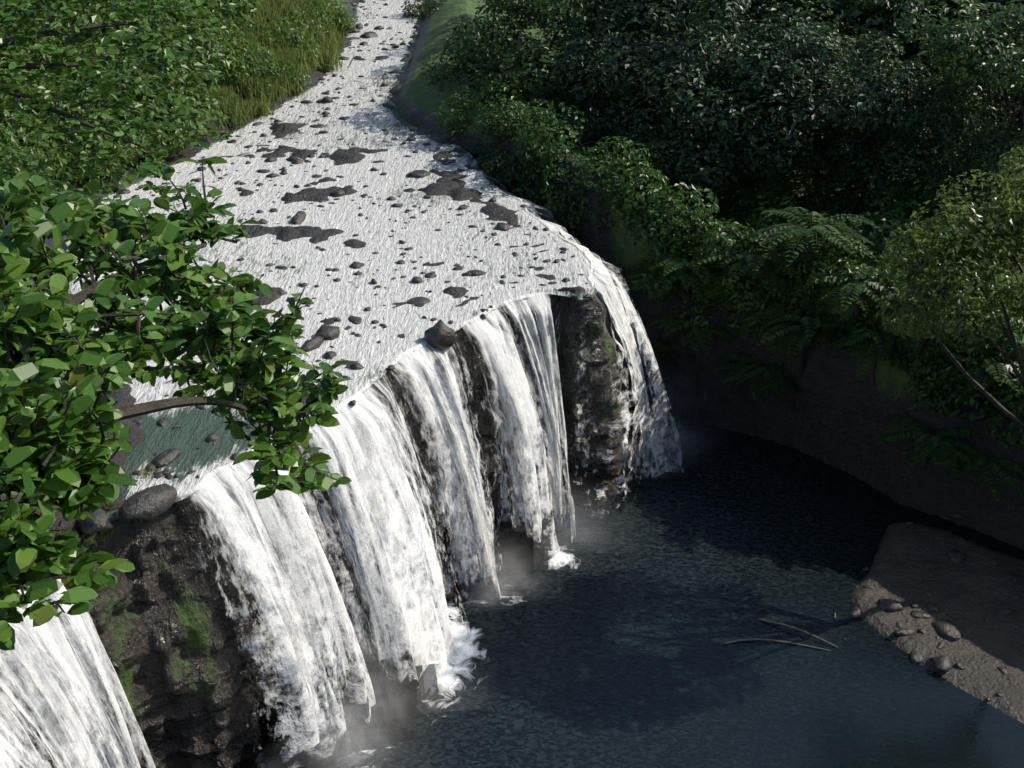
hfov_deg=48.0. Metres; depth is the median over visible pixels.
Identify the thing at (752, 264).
tree fern
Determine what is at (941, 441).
tree fern
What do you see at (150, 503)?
lip boulders
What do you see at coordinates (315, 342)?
river rocks
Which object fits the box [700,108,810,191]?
tree canopy
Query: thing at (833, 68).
tree canopy
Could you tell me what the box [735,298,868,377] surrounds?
tree fern
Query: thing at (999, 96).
tree canopy
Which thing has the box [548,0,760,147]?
tree canopy
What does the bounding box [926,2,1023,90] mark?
tree canopy
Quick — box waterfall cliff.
[0,294,624,767]
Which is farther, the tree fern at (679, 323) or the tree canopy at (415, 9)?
the tree canopy at (415, 9)
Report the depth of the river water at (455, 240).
52.15 m
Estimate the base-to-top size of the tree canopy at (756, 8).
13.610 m
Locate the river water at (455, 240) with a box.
[63,0,596,521]
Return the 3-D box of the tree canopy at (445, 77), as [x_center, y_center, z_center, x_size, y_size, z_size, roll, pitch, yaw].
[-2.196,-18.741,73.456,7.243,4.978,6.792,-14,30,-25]
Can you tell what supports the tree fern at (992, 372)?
on the terrain ground at (836, 410)
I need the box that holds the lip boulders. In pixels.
[77,319,455,534]
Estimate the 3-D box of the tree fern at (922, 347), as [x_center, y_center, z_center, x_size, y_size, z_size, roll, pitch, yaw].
[17.441,-2.353,47.924,4.536,3.191,4.826,0,27,0]
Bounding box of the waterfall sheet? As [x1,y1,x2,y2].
[0,173,658,767]
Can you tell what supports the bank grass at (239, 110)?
on the terrain ground at (836, 410)
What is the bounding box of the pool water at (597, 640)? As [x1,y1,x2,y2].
[251,404,1023,767]
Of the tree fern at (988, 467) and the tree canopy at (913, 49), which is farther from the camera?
the tree canopy at (913, 49)
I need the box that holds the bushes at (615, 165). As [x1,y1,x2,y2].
[436,37,656,242]
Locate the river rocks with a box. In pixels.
[67,0,593,501]
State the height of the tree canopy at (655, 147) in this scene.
5.626 m
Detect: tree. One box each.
[0,156,352,650]
[875,147,1023,430]
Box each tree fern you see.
[609,333,676,363]
[621,269,690,311]
[645,253,728,305]
[648,313,737,364]
[682,229,818,323]
[715,353,797,402]
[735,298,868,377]
[746,206,882,305]
[802,265,902,322]
[815,320,912,385]
[876,279,983,360]
[877,413,984,474]
[924,451,1023,500]
[935,349,1023,408]
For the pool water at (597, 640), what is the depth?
41.59 m
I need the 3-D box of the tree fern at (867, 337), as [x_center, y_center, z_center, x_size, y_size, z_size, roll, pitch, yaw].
[16.140,-1.481,50.748,5.114,3.022,5.079,-8,28,-15]
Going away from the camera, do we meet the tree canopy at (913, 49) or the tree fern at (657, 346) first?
the tree fern at (657, 346)
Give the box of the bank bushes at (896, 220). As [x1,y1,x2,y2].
[603,148,1023,449]
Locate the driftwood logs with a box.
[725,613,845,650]
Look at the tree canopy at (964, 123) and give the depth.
56.34 m
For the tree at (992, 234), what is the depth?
38.88 m
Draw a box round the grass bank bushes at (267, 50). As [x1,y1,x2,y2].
[199,0,354,100]
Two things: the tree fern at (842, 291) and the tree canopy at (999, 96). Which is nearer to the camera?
the tree fern at (842, 291)
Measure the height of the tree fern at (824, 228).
4.470 m
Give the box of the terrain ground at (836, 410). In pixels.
[0,0,1023,722]
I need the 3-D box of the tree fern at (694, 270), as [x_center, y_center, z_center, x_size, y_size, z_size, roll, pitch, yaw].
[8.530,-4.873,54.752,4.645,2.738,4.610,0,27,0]
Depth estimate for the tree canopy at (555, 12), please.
68.26 m
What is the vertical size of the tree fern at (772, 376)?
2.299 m
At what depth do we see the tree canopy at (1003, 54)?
54.48 m
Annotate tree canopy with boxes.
[403,0,445,19]
[420,45,522,94]
[443,0,640,119]
[469,99,554,184]
[475,0,692,74]
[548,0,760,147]
[556,105,649,174]
[571,0,820,93]
[577,0,863,197]
[637,113,741,193]
[666,0,896,89]
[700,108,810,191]
[701,11,952,194]
[753,0,1023,135]
[794,61,929,170]
[830,0,997,112]
[853,88,1023,205]
[879,62,986,143]
[897,0,1023,138]
[917,0,1021,60]
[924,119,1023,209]
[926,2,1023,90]
[954,78,1022,147]
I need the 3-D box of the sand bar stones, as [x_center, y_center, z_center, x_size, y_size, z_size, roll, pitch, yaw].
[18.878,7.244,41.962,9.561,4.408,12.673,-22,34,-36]
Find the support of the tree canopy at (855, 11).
on the terrain ground at (836, 410)
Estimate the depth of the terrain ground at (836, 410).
52.33 m
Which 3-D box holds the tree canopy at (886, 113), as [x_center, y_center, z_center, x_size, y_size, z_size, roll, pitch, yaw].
[19.647,-15.321,65.787,8.173,6.488,9.218,17,32,31]
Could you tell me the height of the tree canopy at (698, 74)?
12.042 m
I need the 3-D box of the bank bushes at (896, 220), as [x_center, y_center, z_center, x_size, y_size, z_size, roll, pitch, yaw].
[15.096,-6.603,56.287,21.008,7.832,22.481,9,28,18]
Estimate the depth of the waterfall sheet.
38.22 m
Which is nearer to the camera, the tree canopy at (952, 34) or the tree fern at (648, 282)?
the tree fern at (648, 282)
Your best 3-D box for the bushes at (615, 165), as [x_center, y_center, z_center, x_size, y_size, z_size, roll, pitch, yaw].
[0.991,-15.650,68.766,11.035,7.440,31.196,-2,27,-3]
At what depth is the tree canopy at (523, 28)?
82.60 m
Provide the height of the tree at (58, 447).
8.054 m
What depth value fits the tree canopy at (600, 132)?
61.40 m
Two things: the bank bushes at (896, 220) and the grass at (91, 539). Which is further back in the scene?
the bank bushes at (896, 220)
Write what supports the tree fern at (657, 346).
on the terrain ground at (836, 410)
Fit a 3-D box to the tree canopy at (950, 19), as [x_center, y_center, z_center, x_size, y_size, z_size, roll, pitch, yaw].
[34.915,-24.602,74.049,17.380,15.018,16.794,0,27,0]
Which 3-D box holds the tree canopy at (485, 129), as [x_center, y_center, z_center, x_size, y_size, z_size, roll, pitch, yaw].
[0.619,-13.407,62.677,6.105,4.076,5.672,0,27,0]
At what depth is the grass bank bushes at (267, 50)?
77.72 m
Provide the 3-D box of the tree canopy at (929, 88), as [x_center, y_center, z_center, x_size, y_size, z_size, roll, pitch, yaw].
[23.996,-15.227,66.434,6.802,6.269,6.835,0,27,0]
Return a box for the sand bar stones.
[850,512,1023,700]
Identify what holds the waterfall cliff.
on the terrain ground at (836, 410)
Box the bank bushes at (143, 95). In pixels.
[0,0,259,194]
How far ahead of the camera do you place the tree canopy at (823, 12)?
69.17 m
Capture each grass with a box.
[79,465,159,546]
[200,0,359,130]
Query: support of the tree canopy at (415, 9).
on the terrain ground at (836, 410)

